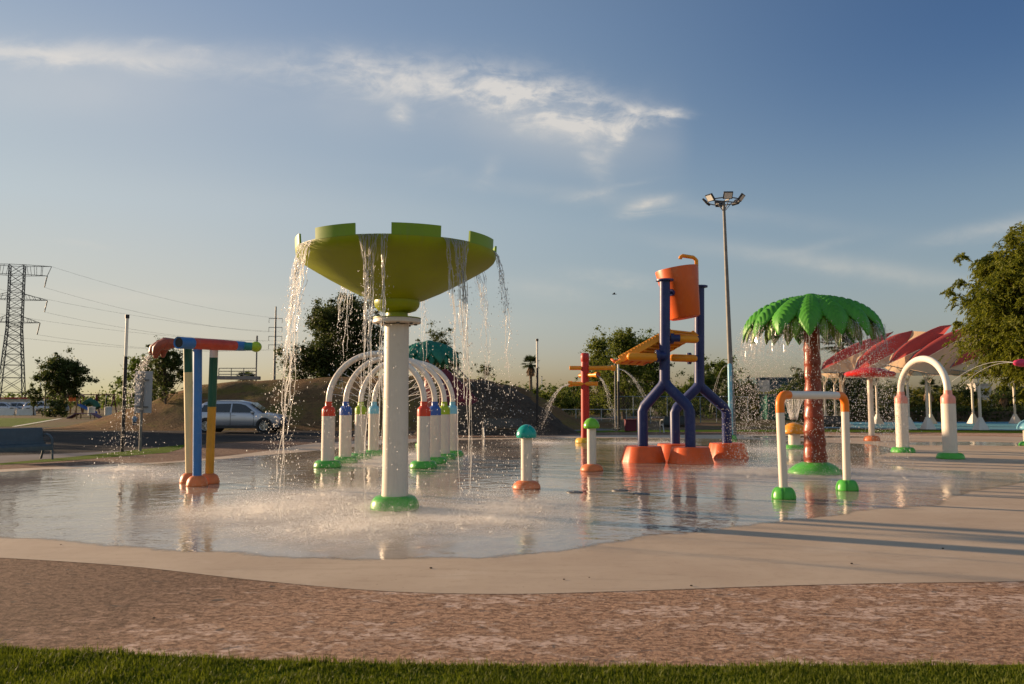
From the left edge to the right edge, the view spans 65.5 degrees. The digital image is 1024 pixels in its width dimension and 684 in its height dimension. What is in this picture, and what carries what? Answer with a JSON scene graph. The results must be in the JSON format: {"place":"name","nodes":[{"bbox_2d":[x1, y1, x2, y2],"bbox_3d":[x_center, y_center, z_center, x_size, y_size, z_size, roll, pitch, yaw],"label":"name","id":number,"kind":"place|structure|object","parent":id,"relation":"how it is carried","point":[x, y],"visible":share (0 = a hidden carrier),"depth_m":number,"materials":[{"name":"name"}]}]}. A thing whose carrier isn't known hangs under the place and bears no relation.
{"place":"outdoors","nodes":[
{"label":"outdoors","id":0,"kind":"place"},
{"bbox_2d":[0,418,52,426],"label":"pitch","id":1,"kind":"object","parent":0,"point":[11,421],"visible":1,"depth_m":69.32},
{"bbox_2d":[0,450,129,464],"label":"path","id":2,"kind":"structure","parent":0,"point":[9,458],"depth_m":24.14,"materials":[{"name":"concrete"}]},
{"bbox_2d":[0,428,53,458],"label":"park bench","id":3,"kind":"object","parent":2,"relation":"on","point":[21,439],"visible":1,"depth_m":22.45,"materials":[{"name":"metal"}]},
{"bbox_2d":[53,392,100,413],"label":"play tower","id":4,"kind":"structure","parent":0,"point":[92,402],"depth_m":111.77,"materials":[{"name":"teal plastic"}]},
{"bbox_2d":[0,445,183,464],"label":"lawn","id":5,"kind":"structure","parent":0,"point":[151,450],"depth_m":24.75,"materials":[{"name":"plant"}]},
{"bbox_2d":[120,315,129,451],"bbox_3d":[-12.816,1.359,26.367,0.132,4.546,0.135,0,-4,0],"label":"lamp post","id":6,"kind":"object","parent":5,"relation":"on","point":[124,385],"visible":0.9,"depth_m":26.32,"materials":[{"name":"metal"}]},
{"bbox_2d":[134,371,152,450],"bbox_3d":[-12.374,2.316,26.654,0.574,2.681,0.118,0,-4,0],"label":"sign board","id":7,"kind":"object","parent":5,"relation":"on","point":[145,405],"visible":0.95,"depth_m":26.71,"materials":[{"name":"metal"}]},
{"bbox_2d":[0,427,415,454],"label":"asphalt","id":8,"kind":"structure","parent":0,"point":[74,441],"depth_m":36.46,"materials":[{"name":"asphalt"}]},
{"bbox_2d":[202,400,286,432],"bbox_3d":[-14.888,4.098,43.879,4.640,1.850,2.260,0,-4,-2],"label":"parked car","id":9,"kind":"object","parent":8,"relation":"on","point":[236,414],"visible":0.73,"depth_m":42.98,"materials":[{"name":"silver metal"}]},
{"bbox_2d":[44,375,617,430],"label":"hill","id":10,"kind":"structure","parent":0,"point":[310,400],"depth_m":51.27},
{"bbox_2d":[140,336,192,403],"bbox_3d":[-22.398,2.309,52.024,3.635,5.340,4.098,0,-4,0],"label":"leafy tree","id":11,"kind":"object","parent":10,"relation":"on","point":[164,380],"visible":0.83,"depth_m":51.64,"materials":[{"name":"green plant"}]},
{"bbox_2d":[217,368,260,379],"bbox_3d":[-21.715,2.521,62.991,3.557,0.950,0.500,0,-4,0],"label":"hilltop railing","id":12,"kind":"object","parent":10,"relation":"on","point":[243,377],"visible":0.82,"depth_m":62.73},
{"bbox_2d":[276,338,318,379],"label":"leafy tree","id":13,"kind":"object","parent":10,"relation":"on","point":[299,375],"visible":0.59,"depth_m":66.12,"materials":[{"name":"green plant"}]},
{"bbox_2d":[273,291,383,377],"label":"leafy tree","id":14,"kind":"object","parent":10,"relation":"on","point":[324,323],"visible":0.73,"depth_m":66.50,"materials":[{"name":"green plant"}]},
{"bbox_2d":[415,321,467,376],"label":"leafy tree","id":15,"kind":"object","parent":10,"relation":"on","point":[438,337],"visible":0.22,"depth_m":74.95,"materials":[{"name":"green plant"}]},
{"bbox_2d":[470,362,496,379],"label":"leafy tree","id":16,"kind":"object","parent":10,"relation":"on","point":[486,371],"visible":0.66,"depth_m":79.99,"materials":[{"name":"green plant"}]},
{"bbox_2d":[0,403,1022,446],"bbox_3d":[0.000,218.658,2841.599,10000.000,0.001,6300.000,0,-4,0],"label":"ground","id":17,"kind":"structure","parent":0,"point":[65,421],"depth_m":66.29,"materials":[{"name":"green plant"}]},
{"bbox_2d":[0,264,51,396],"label":"lattice tower","id":18,"kind":"structure","parent":17,"relation":"on","point":[22,321],"depth_m":221.19,"materials":[{"name":"metal"}]},
{"bbox_2d":[0,397,53,402],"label":"red roofed house","id":19,"kind":"structure","parent":17,"relation":"on","point":[14,399],"depth_m":167.03,"materials":[{"name":"concrete"}]},
{"bbox_2d":[19,386,47,414],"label":"leafy tree","id":20,"kind":"object","parent":17,"relation":"on","point":[35,393],"visible":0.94,"depth_m":103.51,"materials":[{"name":"green plant"}]},
{"bbox_2d":[38,394,71,416],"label":"bush","id":21,"kind":"object","parent":17,"relation":"on","point":[60,406],"visible":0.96,"depth_m":91.24,"materials":[{"name":"green plant"}]},
{"bbox_2d":[29,347,99,415],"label":"leafy tree","id":22,"kind":"object","parent":17,"relation":"on","point":[55,376],"visible":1,"depth_m":98.83,"materials":[{"name":"green plant"}]},
{"bbox_2d":[109,349,169,411],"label":"leafy tree","id":23,"kind":"object","parent":17,"relation":"on","point":[133,363],"visible":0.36,"depth_m":88.97,"materials":[{"name":"green plant"}]},
{"bbox_2d":[268,306,282,379],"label":"power pole","id":24,"kind":"object","parent":17,"relation":"on","point":[274,363],"visible":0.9,"depth_m":330.77,"materials":[{"name":"wood"}]},
{"bbox_2d":[414,379,580,435],"bbox_3d":[-0.866,3.755,45.346,9.011,3.263,14.000,0,-4,0],"label":"soil pile","id":25,"kind":"object","parent":17,"relation":"on","point":[526,406],"visible":0.5,"depth_m":41.23,"materials":[{"name":"soil"}]},
{"bbox_2d":[440,359,477,405],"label":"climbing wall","id":26,"kind":"structure","parent":25,"relation":"on","point":[451,377],"depth_m":41.84,"materials":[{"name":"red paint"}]},
{"bbox_2d":[2,378,1023,408],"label":"treeline","id":27,"kind":"object","parent":17,"relation":"on","point":[102,402],"visible":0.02,"depth_m":222.98,"materials":[{"name":"green plant"}]},
{"bbox_2d":[521,355,539,392],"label":"palm tree","id":28,"kind":"object","parent":17,"relation":"on","point":[530,372],"visible":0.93,"depth_m":99.68,"materials":[{"name":"green plant"}]},
{"bbox_2d":[535,387,580,414],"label":"bush","id":29,"kind":"object","parent":17,"relation":"on","point":[562,400],"visible":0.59,"depth_m":94.90,"materials":[{"name":"green plant"}]},
{"bbox_2d":[548,377,597,415],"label":"bush","id":30,"kind":"object","parent":17,"relation":"on","point":[576,389],"visible":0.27,"depth_m":103.34,"materials":[{"name":"green plant"}]},
{"bbox_2d":[562,409,637,419],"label":"wire fence","id":31,"kind":"object","parent":17,"relation":"on","point":[601,412],"visible":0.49,"depth_m":72.88,"materials":[{"name":"metal"}]},
{"bbox_2d":[575,325,634,417],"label":"leafy tree","id":32,"kind":"object","parent":17,"relation":"on","point":[597,346],"visible":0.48,"depth_m":87.51,"materials":[{"name":"green plant"}]},
{"bbox_2d":[592,326,654,418],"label":"leafy tree","id":33,"kind":"object","parent":17,"relation":"on","point":[622,341],"visible":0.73,"depth_m":79.45,"materials":[{"name":"green plant"}]},
{"bbox_2d":[626,328,684,417],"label":"leafy tree","id":34,"kind":"object","parent":17,"relation":"on","point":[653,366],"visible":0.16,"depth_m":83.30,"materials":[{"name":"green plant"}]},
{"bbox_2d":[651,391,705,416],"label":"bush","id":35,"kind":"object","parent":17,"relation":"on","point":[664,405],"visible":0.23,"depth_m":91.04,"materials":[{"name":"green plant"}]},
{"bbox_2d":[616,396,748,423],"bbox_3d":[13.767,5.393,63.775,12.154,2.162,0.066,2,-5,-19],"label":"wire fence","id":36,"kind":"object","parent":17,"relation":"on","point":[682,409],"visible":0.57,"depth_m":63.45,"materials":[{"name":"metal"}]},
{"bbox_2d":[666,382,717,417],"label":"bush","id":37,"kind":"object","parent":17,"relation":"on","point":[682,390],"visible":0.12,"depth_m":89.14,"materials":[{"name":"green plant"}]},
{"bbox_2d":[685,354,751,417],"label":"leafy tree","id":38,"kind":"object","parent":17,"relation":"on","point":[711,378],"visible":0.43,"depth_m":85.32,"materials":[{"name":"green plant"}]},
{"bbox_2d":[709,374,764,420],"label":"leafy tree","id":39,"kind":"object","parent":17,"relation":"on","point":[756,400],"visible":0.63,"depth_m":73.22,"materials":[{"name":"green plant"}]},
{"bbox_2d":[738,377,801,411],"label":"warehouse","id":40,"kind":"structure","parent":17,"relation":"on","point":[781,381],"depth_m":134.79,"materials":[{"name":"metal"}]},
{"bbox_2d":[759,394,789,419],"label":"green shed","id":41,"kind":"structure","parent":17,"relation":"on","point":[771,398],"depth_m":76.58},
{"bbox_2d":[783,367,823,421],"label":"leafy tree","id":42,"kind":"object","parent":17,"relation":"on","point":[800,385],"visible":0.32,"depth_m":69.62,"materials":[{"name":"green plant"}]},
{"bbox_2d":[778,377,851,415],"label":"bush","id":43,"kind":"object","parent":17,"relation":"on","point":[829,381],"visible":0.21,"depth_m":86.78,"materials":[{"name":"green plant"}]},
{"bbox_2d":[824,416,840,431],"bbox_3d":[17.270,4.516,43.844,2.097,0.898,0.817,0,-4,-4],"label":"park bench","id":44,"kind":"object","parent":17,"relation":"on","point":[831,421],"visible":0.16,"depth_m":43.62,"materials":[{"name":"metal"}]},
{"bbox_2d":[826,378,891,414],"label":"leafy tree","id":45,"kind":"object","parent":17,"relation":"on","point":[857,385],"visible":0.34,"depth_m":75.18,"materials":[{"name":"green plant"}]},
{"bbox_2d":[856,378,922,410],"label":"bush","id":46,"kind":"object","parent":17,"relation":"on","point":[890,401],"visible":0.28,"depth_m":96.16,"materials":[{"name":"green plant"}]},
{"bbox_2d":[878,383,938,409],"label":"bush","id":47,"kind":"object","parent":17,"relation":"on","point":[915,392],"visible":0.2,"depth_m":98.66,"materials":[{"name":"green plant"}]},
{"bbox_2d":[917,377,939,402],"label":"palm tree","id":48,"kind":"object","parent":17,"relation":"on","point":[922,382],"visible":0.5,"depth_m":89.53,"materials":[{"name":"green plant"}]},
{"bbox_2d":[838,404,1023,421],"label":"hedge","id":49,"kind":"object","parent":17,"relation":"on","point":[991,415],"visible":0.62,"depth_m":67.56,"materials":[{"name":"green plant"}]},
{"bbox_2d":[911,385,968,410],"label":"bush","id":50,"kind":"object","parent":17,"relation":"on","point":[935,404],"visible":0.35,"depth_m":96.83,"materials":[{"name":"green plant"}]},
{"bbox_2d":[935,381,983,405],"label":"bush","id":51,"kind":"object","parent":17,"relation":"on","point":[965,393],"visible":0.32,"depth_m":100.39,"materials":[{"name":"green plant"}]},
{"bbox_2d":[966,384,991,399],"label":"water tank house","id":52,"kind":"structure","parent":17,"relation":"on","point":[983,386],"depth_m":158.16,"materials":[{"name":"concrete"}]},
{"bbox_2d":[956,388,1017,410],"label":"bush","id":53,"kind":"object","parent":17,"relation":"on","point":[986,402],"visible":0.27,"depth_m":98.74,"materials":[{"name":"green plant"}]},
{"bbox_2d":[994,386,1012,409],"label":"palm tree","id":54,"kind":"object","parent":17,"relation":"on","point":[1004,401],"visible":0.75,"depth_m":91.42,"materials":[{"name":"green plant"}]},
{"bbox_2d":[993,384,1023,410],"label":"bush","id":55,"kind":"object","parent":17,"relation":"on","point":[1020,388],"visible":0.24,"depth_m":96.65,"materials":[{"name":"green plant"}]},
{"bbox_2d":[0,432,1023,666],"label":"deck","id":56,"kind":"structure","parent":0,"point":[55,604],"depth_m":5.92,"materials":[{"name":"concrete"}]},
{"bbox_2d":[482,418,522,437],"bbox_3d":[-0.440,4.020,37.348,1.847,0.898,0.816,1,-4,-8],"label":"park bench","id":57,"kind":"object","parent":56,"relation":"on","point":[500,424],"visible":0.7,"depth_m":37.12,"materials":[{"name":"metal"}]},
{"bbox_2d":[536,339,538,426],"bbox_3d":[1.284,2.272,40.526,0.138,4.882,0.141,0,-4,0],"label":"lamp post","id":58,"kind":"object","parent":56,"relation":"on","point":[537,421],"visible":0.89,"depth_m":40.48,"materials":[{"name":"metal"}]},
{"bbox_2d":[660,416,684,432],"bbox_3d":[8.881,4.445,42.911,1.697,0.898,0.817,0,-4,-6],"label":"park bench","id":59,"kind":"object","parent":56,"relation":"on","point":[666,424],"visible":0.48,"depth_m":42.67,"materials":[{"name":"metal"}]},
{"bbox_2d":[0,438,1023,559],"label":"water","id":60,"kind":"structure","parent":0,"point":[32,502],"depth_m":13.24,"materials":[{"name":"liquid"}]},
{"bbox_2d":[38,460,221,483],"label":"spray mist","id":61,"kind":"structure","parent":60,"relation":"on","point":[121,470],"depth_m":18.50,"materials":[{"name":"liquid"}]},
{"bbox_2d":[149,337,261,486],"bbox_3d":[-6.206,1.361,15.716,1.430,2.888,2.044,-2,-5,28],"label":"pipe fountain","id":62,"kind":"object","parent":60,"relation":"on","point":[193,475],"visible":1,"depth_m":15.83,"materials":[{"name":"blue paint"},{"name":"red and green paint"},{"name":"yellow paint"}]},
{"bbox_2d":[83,353,155,485],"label":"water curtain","id":63,"kind":"object","parent":62,"relation":"attached to","point":[142,368],"visible":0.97,"depth_m":15.44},
{"bbox_2d":[48,395,647,547],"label":"splash drops","id":64,"kind":"object","parent":60,"relation":"on","point":[258,511],"visible":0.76,"depth_m":11.25,"materials":[{"name":"liquid"}]},
{"bbox_2d":[101,448,625,563],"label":"spray mist","id":65,"kind":"structure","parent":60,"relation":"on","point":[492,519],"depth_m":11.13,"materials":[{"name":"liquid"}]},
{"bbox_2d":[313,351,436,468],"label":"spray arch","id":66,"kind":"structure","parent":60,"relation":"on","point":[328,434],"depth_m":19.80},
{"bbox_2d":[333,368,447,401],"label":"water jets","id":67,"kind":"object","parent":66,"relation":"attached to","point":[383,390],"visible":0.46,"depth_m":21.38},
{"bbox_2d":[334,357,446,463],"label":"spray arch","id":68,"kind":"structure","parent":60,"relation":"on","point":[345,425],"depth_m":21.26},
{"bbox_2d":[295,222,496,511],"bbox_3d":[-1.778,0.504,12.233,3.078,4.058,3.078,0,-4,0],"label":"bowl fountain","id":69,"kind":"object","parent":60,"relation":"on","point":[416,267],"visible":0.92,"depth_m":11.76,"materials":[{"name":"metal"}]},
{"bbox_2d":[259,257,301,502],"bbox_3d":[-3.614,0.589,12.475,0.900,3.871,1.028,3,-5,-34],"label":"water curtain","id":70,"kind":"object","parent":69,"relation":"attached to","point":[292,275],"visible":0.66,"depth_m":12.39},
{"bbox_2d":[246,239,322,520],"bbox_3d":[-3.137,0.487,10.991,1.040,3.899,0.971,1,-5,-17],"label":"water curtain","id":71,"kind":"object","parent":69,"relation":"attached to","point":[297,287],"visible":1,"depth_m":11.12,"materials":[{"name":"liquid"}]},
{"bbox_2d":[309,286,362,491],"bbox_3d":[-2.946,0.691,13.620,1.045,3.899,0.886,4,-6,-44],"label":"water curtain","id":72,"kind":"object","parent":69,"relation":"attached to","point":[343,350],"visible":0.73,"depth_m":13.57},
{"bbox_2d":[328,233,402,526],"bbox_3d":[-1.883,0.443,10.453,1.063,3.893,1.088,-3,-5,35],"label":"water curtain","id":73,"kind":"object","parent":69,"relation":"attached to","point":[366,274],"visible":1,"depth_m":10.58,"materials":[{"name":"liquid"}]},
{"bbox_2d":[408,300,444,493],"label":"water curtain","id":74,"kind":"object","parent":69,"relation":"attached to","point":[426,367],"visible":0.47,"depth_m":13.99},
{"bbox_2d":[425,237,511,522],"bbox_3d":[-0.532,0.475,10.803,1.010,3.902,1.070,3,-5,-33],"label":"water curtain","id":75,"kind":"object","parent":69,"relation":"attached to","point":[464,300],"visible":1,"depth_m":10.96,"materials":[{"name":"liquid"}]},
{"bbox_2d":[464,271,510,495],"bbox_3d":[-0.396,0.649,13.361,0.810,3.860,0.874,0,-4,0],"label":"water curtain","id":76,"kind":"object","parent":69,"relation":"attached to","point":[485,319],"visible":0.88,"depth_m":13.36,"materials":[{"name":"liquid"}]},
{"bbox_2d":[491,251,537,498],"bbox_3d":[0.017,0.551,12.171,1.005,3.845,0.959,0,-4,0],"label":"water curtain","id":77,"kind":"object","parent":69,"relation":"attached to","point":[499,270],"visible":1,"depth_m":12.16,"materials":[{"name":"liquid"}]},
{"bbox_2d":[289,440,509,470],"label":"spray mist","id":78,"kind":"structure","parent":60,"relation":"on","point":[376,460],"depth_m":21.56,"materials":[{"name":"liquid"}]},
{"bbox_2d":[351,358,455,459],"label":"spray arch","id":79,"kind":"structure","parent":60,"relation":"on","point":[445,438],"depth_m":22.70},
{"bbox_2d":[366,361,463,456],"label":"spray arch","id":80,"kind":"structure","parent":60,"relation":"on","point":[373,419],"depth_m":24.15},
{"bbox_2d":[409,340,458,445],"bbox_3d":[-3.142,1.917,30.258,2.261,3.985,2.278,0,-4,-3],"label":"palm fountain","id":81,"kind":"object","parent":60,"relation":"on","point":[438,352],"visible":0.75,"depth_m":29.65,"materials":[{"name":"plastic"}]},
{"bbox_2d":[513,424,540,489],"bbox_3d":[0.275,2.150,14.987,0.528,1.195,0.530,0,-4,0],"label":"mushroom post","id":82,"kind":"object","parent":60,"relation":"on","point":[527,432],"visible":0.98,"depth_m":14.88,"materials":[{"name":"plastic"}]},
{"bbox_2d":[580,418,602,471],"bbox_3d":[1.891,2.423,18.898,0.538,1.247,0.540,0,-4,0],"label":"mushroom post","id":83,"kind":"object","parent":60,"relation":"on","point":[591,425],"visible":0.99,"depth_m":18.79,"materials":[{"name":"plastic"}]},
{"bbox_2d":[498,431,877,453],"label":"spray mist","id":84,"kind":"structure","parent":60,"relation":"on","point":[536,441],"depth_m":31.51,"materials":[{"name":"liquid"}]},
{"bbox_2d":[727,363,736,439],"bbox_3d":[9.573,2.599,34.904,0.480,3.333,0.476,0,-4,0],"label":"spray pole","id":85,"kind":"object","parent":60,"relation":"on","point":[730,396],"visible":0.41,"depth_m":34.86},
{"bbox_2d":[785,422,803,449],"bbox_3d":[9.804,3.257,27.666,0.800,0.919,0.800,0,-4,0],"label":"mushroom post","id":86,"kind":"object","parent":60,"relation":"on","point":[792,436],"visible":0.73,"depth_m":27.45,"materials":[{"name":"plastic"}]},
{"bbox_2d":[784,399,804,419],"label":"water jets","id":87,"kind":"object","parent":86,"relation":"on","point":[789,410],"visible":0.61,"depth_m":27.72},
{"bbox_2d":[568,447,1023,490],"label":"spray mist","id":88,"kind":"structure","parent":60,"relation":"on","point":[853,470],"depth_m":17.44,"materials":[{"name":"liquid"}]},
{"bbox_2d":[743,293,884,475],"bbox_3d":[6.941,0.934,18.331,3.087,4.130,3.104,1,-4,-8],"label":"palm fountain","id":89,"kind":"object","parent":60,"relation":"on","point":[806,312],"visible":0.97,"depth_m":17.85,"materials":[{"name":"paint"}]},
{"bbox_2d":[712,317,924,477],"bbox_3d":[6.897,1.226,18.223,4.646,3.450,4.651,0,-4,0],"label":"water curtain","id":90,"kind":"object","parent":89,"relation":"on","point":[779,344],"visible":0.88,"depth_m":17.81,"materials":[{"name":"liquid"}]},
{"bbox_2d":[771,391,858,499],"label":"spray gate","id":91,"kind":"structure","parent":60,"relation":"on","point":[783,491],"depth_m":13.76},
{"bbox_2d":[684,429,973,482],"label":"splash drops","id":92,"kind":"object","parent":60,"relation":"on","point":[829,472],"visible":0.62,"depth_m":17.57,"materials":[{"name":"liquid"}]},
{"bbox_2d":[0,435,1023,593],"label":"splash pad","id":93,"kind":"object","parent":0,"point":[977,535],"visible":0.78,"depth_m":8.33,"materials":[{"name":"beige concrete"}]},
{"bbox_2d":[702,191,744,434],"bbox_3d":[10.748,-1.374,40.008,2.053,12.080,2.106,0,-4,0],"label":"floodlight mast","id":94,"kind":"object","parent":93,"relation":"on","point":[727,195],"visible":0.93,"depth_m":39.97,"materials":[{"name":"metal"}]},
{"bbox_2d":[844,367,895,440],"bbox_3d":[15.191,2.621,33.736,2.040,3.111,2.040,0,-4,0],"label":"disc umbrella","id":95,"kind":"object","parent":93,"relation":"on","point":[870,375],"visible":0.92,"depth_m":33.54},
{"bbox_2d":[890,356,964,458],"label":"spray arch","id":96,"kind":"structure","parent":93,"relation":"on","point":[949,432],"depth_m":23.27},
{"bbox_2d":[0,637,1023,683],"bbox_3d":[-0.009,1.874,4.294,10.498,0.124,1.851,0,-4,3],"label":"grass","id":97,"kind":"structure","parent":0,"point":[52,657],"depth_m":4.72,"materials":[{"name":"plant"}]},
{"bbox_2d":[0,0,1023,402],"label":"sky","id":98,"kind":"structure","parent":0,"point":[181,151],"materials":[{"name":"blue"}]},
{"bbox_2d":[568,353,615,442],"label":"red spray post","id":99,"kind":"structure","parent":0,"point":[584,375],"depth_m":32.05,"materials":[{"name":"red paint"}]},
{"bbox_2d":[610,254,748,464],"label":"bucket tower","id":100,"kind":"structure","parent":0,"point":[681,293],"depth_m":21.94,"materials":[{"name":"blue paint"}]},
{"bbox_2d":[577,430,1022,432],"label":"lawn","id":101,"kind":"structure","parent":0,"point":[977,431],"depth_m":45.06,"materials":[{"name":"plant"}]},
{"bbox_2d":[617,358,619,429],"bbox_3d":[6.288,3.092,47.068,0.152,4.242,0.155,0,-4,0],"label":"lamp post","id":102,"kind":"object","parent":101,"relation":"on","point":[618,403],"visible":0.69,"depth_m":47.01,"materials":[{"name":"metal"}]},
{"bbox_2d":[624,419,636,430],"bbox_3d":[6.668,4.685,44.850,0.680,0.668,0.560,0,-4,0],"label":"utility box","id":103,"kind":"object","parent":101,"relation":"on","point":[630,424],"visible":0.95,"depth_m":44.60,"materials":[{"name":"red paint"}]},
{"bbox_2d":[820,333,861,415],"bbox_3d":[24.015,2.316,57.997,3.599,7.487,3.561,0,-4,0],"label":"palm tree","id":104,"kind":"object","parent":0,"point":[848,342],"visible":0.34,"depth_m":57.80,"materials":[{"name":"green plant"}]},
{"bbox_2d":[824,422,1017,429],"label":"blue floor","id":105,"kind":"structure","parent":0,"point":[990,425],"depth_m":57.16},
{"bbox_2d":[821,332,891,427],"bbox_3d":[24.661,2.621,57.243,5.399,6.731,17.179,-2,-5,19],"label":"shade sail","id":106,"kind":"object","parent":105,"relation":"on","point":[849,366],"visible":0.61,"depth_m":52.72,"materials":[{"name":"red fabric"}]},
{"bbox_2d":[854,330,924,429],"bbox_3d":[26.672,2.537,56.143,4.607,6.732,17.841,-2,-5,25],"label":"shade sail","id":107,"kind":"object","parent":105,"relation":"on","point":[900,339],"visible":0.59,"depth_m":51.79,"materials":[{"name":"red fabric"}]},
{"bbox_2d":[886,325,950,429],"bbox_3d":[28.484,2.305,55.447,4.076,7.087,17.523,-2,-5,27],"label":"shade sail","id":108,"kind":"object","parent":105,"relation":"on","point":[909,348],"visible":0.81,"depth_m":50.31,"materials":[{"name":"red fabric"}]},
{"bbox_2d":[900,329,989,429],"bbox_3d":[30.470,2.419,55.156,5.849,6.817,19.184,-2,-5,28],"label":"shade sail","id":109,"kind":"object","parent":105,"relation":"on","point":[929,349],"visible":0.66,"depth_m":49.46,"materials":[{"name":"red fabric"}]},
{"bbox_2d":[950,347,1020,423],"bbox_3d":[35.266,2.525,56.255,8.757,6.772,24.033,-3,-6,38],"label":"shade sail","id":110,"kind":"object","parent":105,"relation":"on","point":[1014,419],"visible":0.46,"depth_m":49.55,"materials":[{"name":"red fabric"}]},
{"bbox_2d":[909,442,1023,445],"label":"water","id":111,"kind":"structure","parent":0,"point":[974,443],"depth_m":31.46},
{"bbox_2d":[938,221,1023,404],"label":"feathery tree","id":112,"kind":"object","parent":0,"point":[996,314],"visible":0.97,"depth_m":30.23,"materials":[{"name":"green plant"}]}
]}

